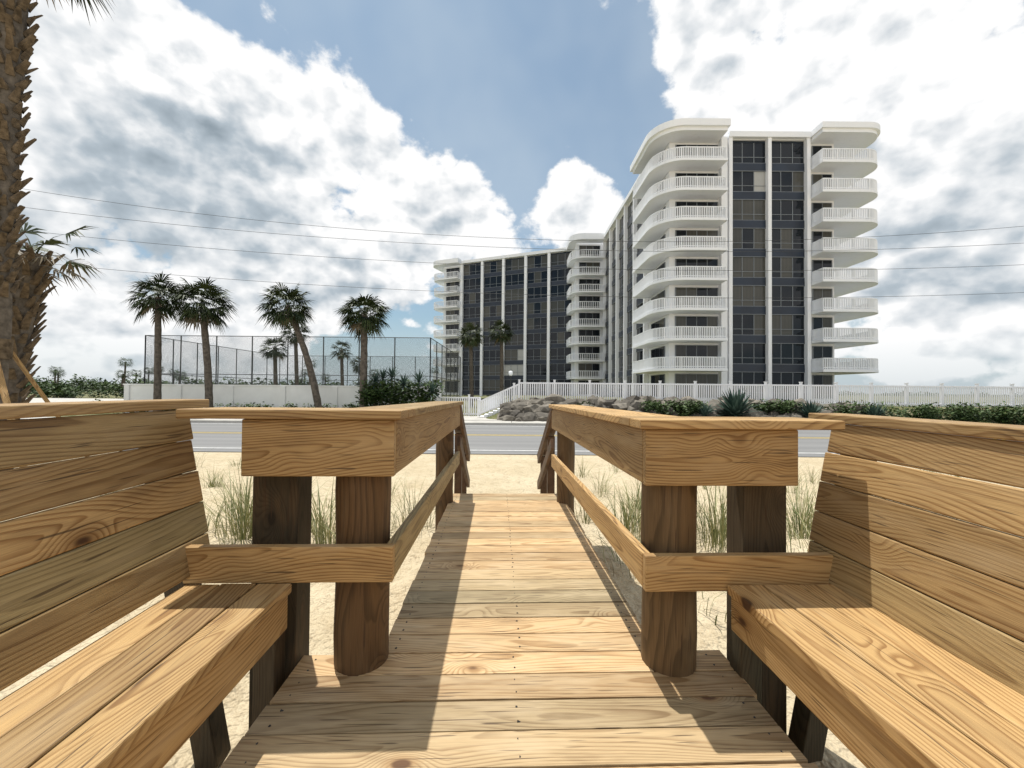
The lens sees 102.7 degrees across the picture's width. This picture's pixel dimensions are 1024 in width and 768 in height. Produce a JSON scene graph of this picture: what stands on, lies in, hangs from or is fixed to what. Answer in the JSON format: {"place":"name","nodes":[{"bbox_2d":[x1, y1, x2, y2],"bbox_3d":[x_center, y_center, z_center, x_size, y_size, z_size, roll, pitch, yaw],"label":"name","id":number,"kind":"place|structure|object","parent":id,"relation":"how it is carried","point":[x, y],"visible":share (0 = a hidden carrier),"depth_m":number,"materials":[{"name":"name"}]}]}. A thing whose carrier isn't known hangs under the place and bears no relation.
{"place":"outdoors","nodes":[
{"label":"outdoors","id":0,"kind":"place"},
{"bbox_2d":[25,398,123,402],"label":"parking lot","id":1,"kind":"structure","parent":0,"point":[37,400],"depth_m":56.46,"materials":[{"name":"grey asphalt"}]},
{"bbox_2d":[20,416,887,428],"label":"concrete sidewalk","id":2,"kind":"structure","parent":0,"point":[473,420],"depth_m":23.86,"materials":[{"name":"grey concrete"}]},
{"bbox_2d":[0,387,1023,767],"bbox_3d":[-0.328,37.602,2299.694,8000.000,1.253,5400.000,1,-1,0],"label":"sandy ground","id":3,"kind":"structure","parent":0,"point":[504,473],"depth_m":5.35,"materials":[{"name":"beige sand"}]},
{"bbox_2d":[0,338,87,467],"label":"palm support brace","id":4,"kind":"object","parent":3,"relation":"on","point":[6,349],"visible":0.37,"depth_m":8.23,"materials":[{"name":"brown wood"}]},
{"bbox_2d":[6,222,102,469],"bbox_3d":[-10.814,-0.824,9.205,2.304,5.990,2.376,0,-1,45],"label":"sabal palm","id":5,"kind":"object","parent":3,"relation":"on","point":[29,297],"visible":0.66,"depth_m":9.19,"materials":[{"name":"brown plant"}]},
{"bbox_2d":[0,0,115,470],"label":"sabal palm","id":6,"kind":"object","parent":3,"relation":"on","point":[18,39],"visible":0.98,"depth_m":8.23,"materials":[{"name":"brown plant"}]},
{"bbox_2d":[0,399,291,767],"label":"wooden bench","id":7,"kind":"object","parent":3,"relation":"on","point":[154,685],"visible":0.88,"depth_m":1.24,"materials":[{"name":"brown wood"}]},
{"bbox_2d":[122,271,188,410],"bbox_3d":[-24.391,-2.692,28.038,3.794,9.842,3.917,1,-1,0],"label":"sabal palm","id":8,"kind":"object","parent":3,"relation":"on","point":[158,304],"visible":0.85,"depth_m":27.84,"materials":[{"name":"green plant"}]},
{"bbox_2d":[23,380,288,398],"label":"coastal shrub","id":9,"kind":"object","parent":3,"relation":"on","point":[54,390],"visible":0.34,"depth_m":67.18,"materials":[{"name":"green plant"}]},
{"bbox_2d":[163,277,237,407],"bbox_3d":[-21.194,-2.483,27.991,4.409,9.505,4.544,0,-1,44],"label":"sabal palm","id":10,"kind":"object","parent":3,"relation":"on","point":[203,315],"visible":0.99,"depth_m":27.79,"materials":[{"name":"green plant"}]},
{"bbox_2d":[95,399,358,413],"bbox_3d":[-21.212,1.768,29.256,22.248,1.334,1.506,1,-1,0],"label":"hedge","id":11,"kind":"object","parent":3,"relation":"on","point":[326,406],"visible":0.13,"depth_m":29.20,"materials":[{"name":"green plant"}]},
{"bbox_2d":[28,357,490,395],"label":"distant tree line","id":12,"kind":"object","parent":3,"relation":"on","point":[123,376],"visible":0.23,"depth_m":133.39,"materials":[{"name":"green plant"}]},
{"bbox_2d":[258,337,289,384],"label":"sabal palm","id":13,"kind":"object","parent":3,"relation":"on","point":[276,355],"visible":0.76,"depth_m":40.85,"materials":[{"name":"green plant"}]},
{"bbox_2d":[123,384,441,412],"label":"white masonry wall","id":14,"kind":"structure","parent":3,"relation":"on","point":[282,395],"depth_m":29.99,"materials":[{"name":"paint"}]},
{"bbox_2d":[255,283,321,407],"bbox_3d":[-15.547,-2.489,28.348,4.122,9.708,4.211,1,-1,-41],"label":"sabal palm","id":15,"kind":"object","parent":3,"relation":"on","point":[286,316],"visible":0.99,"depth_m":28.09,"materials":[{"name":"green plant"}]},
{"bbox_2d":[278,323,311,384],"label":"sabal palm","id":16,"kind":"object","parent":3,"relation":"on","point":[295,343],"visible":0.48,"depth_m":41.91,"materials":[{"name":"green plant"}]},
{"bbox_2d":[144,335,460,400],"bbox_3d":[-16.996,-0.550,40.011,21.690,5.860,18.078,1,-1,0],"label":"chain link fence","id":17,"kind":"object","parent":3,"relation":"on","point":[217,371],"visible":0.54,"depth_m":31.05,"materials":[{"name":"grey metal"}]},
{"bbox_2d":[176,401,470,727],"bbox_3d":[-0.907,1.188,3.850,0.896,2.101,4.482,1,-1,0],"label":"wooden railing","id":18,"kind":"object","parent":3,"relation":"on","point":[364,455],"visible":0.81,"depth_m":1.72,"materials":[{"name":"brown wood"}]},
{"bbox_2d":[331,340,352,385],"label":"sabal palm","id":19,"kind":"object","parent":3,"relation":"on","point":[341,353],"visible":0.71,"depth_m":45.88,"materials":[{"name":"green plant"}]},
{"bbox_2d":[349,356,368,374],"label":"sabal palm","id":20,"kind":"object","parent":3,"relation":"on","point":[355,366],"visible":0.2,"depth_m":54.38,"materials":[{"name":"green plant"}]},
{"bbox_2d":[333,294,393,406],"bbox_3d":[-9.976,-1.827,27.828,3.846,8.354,4.002,1,-1,0],"label":"sabal palm","id":21,"kind":"object","parent":3,"relation":"on","point":[362,323],"visible":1,"depth_m":27.34,"materials":[{"name":"green plant"}]},
{"bbox_2d":[355,366,445,406],"bbox_3d":[-7.396,0.537,27.605,5.898,3.672,3.643,1,-1,0],"label":"coastal shrub","id":22,"kind":"object","parent":3,"relation":"on","point":[377,393],"visible":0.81,"depth_m":27.02,"materials":[{"name":"green plant"}]},
{"bbox_2d":[433,394,480,415],"bbox_3d":[-3.986,1.553,29.579,3.425,1.615,0.170,1,-1,0],"label":"white picket fence","id":23,"kind":"object","parent":3,"relation":"on","point":[469,413],"visible":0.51,"depth_m":29.56,"materials":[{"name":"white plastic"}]},
{"bbox_2d":[457,322,485,406],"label":"sabal palm","id":24,"kind":"object","parent":3,"relation":"on","point":[470,341],"visible":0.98,"depth_m":47.82,"materials":[{"name":"green plant"}]},
{"bbox_2d":[477,383,517,416],"bbox_3d":[-0.943,1.186,28.735,2.905,2.514,1.670,1,-1,0],"label":"white stairway","id":25,"kind":"object","parent":3,"relation":"on","point":[491,402],"visible":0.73,"depth_m":27.97,"materials":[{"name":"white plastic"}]},
{"bbox_2d":[487,319,515,390],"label":"sabal palm","id":26,"kind":"object","parent":3,"relation":"on","point":[502,337],"visible":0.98,"depth_m":48.85,"materials":[{"name":"green plant"}]},
{"bbox_2d":[433,247,572,395],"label":"wing","id":27,"kind":"structure","parent":3,"relation":"on","point":[536,319],"depth_m":79.11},
{"bbox_2d":[509,371,512,400],"bbox_3d":[-0.102,0.198,30.501,0.300,2.360,0.300,1,-1,0],"label":"lamp post","id":28,"kind":"object","parent":3,"relation":"on","point":[510,373],"visible":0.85,"depth_m":30.45,"materials":[{"name":"black metal"}]},
{"bbox_2d":[220,494,817,767],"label":"boardwalk deck","id":29,"kind":"structure","parent":3,"relation":"on","point":[515,637],"depth_m":1.66,"materials":[{"name":"brown wood"}]},
{"bbox_2d":[43,451,1015,624],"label":"sea oats grass","id":30,"kind":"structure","parent":3,"relation":"on","point":[244,516],"depth_m":4.59,"materials":[{"name":"green plant"}]},
{"bbox_2d":[640,399,712,416],"bbox_3d":[10.388,1.580,26.241,4.938,1.358,2.469,1,-1,0],"label":"hedge","id":31,"kind":"object","parent":3,"relation":"on","point":[685,409],"visible":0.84,"depth_m":25.90,"materials":[{"name":"green plant"}]},
{"bbox_2d":[497,394,868,422],"bbox_3d":[11.529,1.842,26.505,25.011,2.279,3.713,1,-1,0],"label":"rock embankment","id":32,"kind":"object","parent":3,"relation":"on","point":[531,409],"visible":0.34,"depth_m":26.34,"materials":[{"name":"grey stone"}]},
{"bbox_2d":[696,403,722,416],"bbox_3d":[11.914,1.541,25.477,1.949,0.989,1.854,1,-1,-27],"label":"agave plant","id":33,"kind":"object","parent":32,"relation":"on","point":[704,410],"visible":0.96,"depth_m":25.28,"materials":[{"name":"green plant"}]},
{"bbox_2d":[709,387,765,416],"bbox_3d":[13.930,1.123,25.522,3.654,1.904,3.599,0,-1,14],"label":"agave plant","id":34,"kind":"object","parent":32,"relation":"on","point":[736,405],"visible":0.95,"depth_m":25.11,"materials":[{"name":"green plant"}]},
{"bbox_2d":[795,400,826,416],"bbox_3d":[18.561,1.492,25.542,2.638,1.306,2.521,1,-1,0],"label":"agave plant","id":35,"kind":"object","parent":32,"relation":"on","point":[807,409],"visible":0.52,"depth_m":25.30,"materials":[{"name":"green plant"}]},
{"bbox_2d":[857,403,891,415],"bbox_3d":[22.498,1.646,25.285,2.110,1.054,2.073,1,-1,0],"label":"agave plant","id":36,"kind":"object","parent":32,"relation":"on","point":[876,411],"visible":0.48,"depth_m":25.18,"materials":[{"name":"green plant"}]},
{"bbox_2d":[537,404,844,734],"bbox_3d":[0.863,1.232,3.879,0.983,2.101,4.499,1,-1,0],"label":"wooden railing","id":37,"kind":"object","parent":3,"relation":"on","point":[670,463],"visible":0.8,"depth_m":1.73,"materials":[{"name":"brown wood"}]},
{"bbox_2d":[572,131,833,401],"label":"front block walls","id":38,"kind":"structure","parent":3,"relation":"on","point":[768,320],"depth_m":41.28,"materials":[{"name":"white paint"}]},
{"bbox_2d":[566,118,879,393],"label":"front balconies","id":39,"kind":"structure","parent":38,"relation":"attached to","point":[843,163],"depth_m":40.28,"materials":[{"name":"white paint"}]},
{"bbox_2d":[518,379,1023,406],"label":"white picket fence","id":40,"kind":"object","parent":3,"relation":"on","point":[943,393],"visible":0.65,"depth_m":27.98,"materials":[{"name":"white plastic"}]},
{"bbox_2d":[748,399,806,414],"bbox_3d":[16.917,1.550,26.580,4.416,1.246,2.483,1,-1,0],"label":"hedge","id":41,"kind":"object","parent":3,"relation":"on","point":[783,405],"visible":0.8,"depth_m":26.10,"materials":[{"name":"green plant"}]},
{"bbox_2d":[728,413,1023,767],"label":"wooden bench","id":42,"kind":"object","parent":3,"relation":"on","point":[897,641],"visible":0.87,"depth_m":1.28,"materials":[{"name":"brown wood"}]},
{"bbox_2d":[827,399,1023,424],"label":"hedge","id":43,"kind":"object","parent":3,"relation":"on","point":[925,411],"visible":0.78,"depth_m":25.77,"materials":[{"name":"green plant"}]},
{"bbox_2d":[839,391,1017,396],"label":"distant tree line","id":44,"kind":"object","parent":3,"relation":"on","point":[909,394],"visible":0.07,"depth_m":155.97,"materials":[{"name":"green plant"}]},
{"bbox_2d":[16,0,1023,394],"label":"sky","id":45,"kind":"structure","parent":0,"point":[525,121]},
{"bbox_2d":[17,189,1023,297],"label":"overhead power lines","id":46,"kind":"object","parent":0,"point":[536,248],"visible":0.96,"depth_m":26.43,"materials":[{"name":"black metal"}]},
{"bbox_2d":[123,422,1020,456],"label":"asphalt road","id":47,"kind":"structure","parent":0,"point":[482,439],"depth_m":16.51,"materials":[{"name":"grey asphalt"}]}
]}

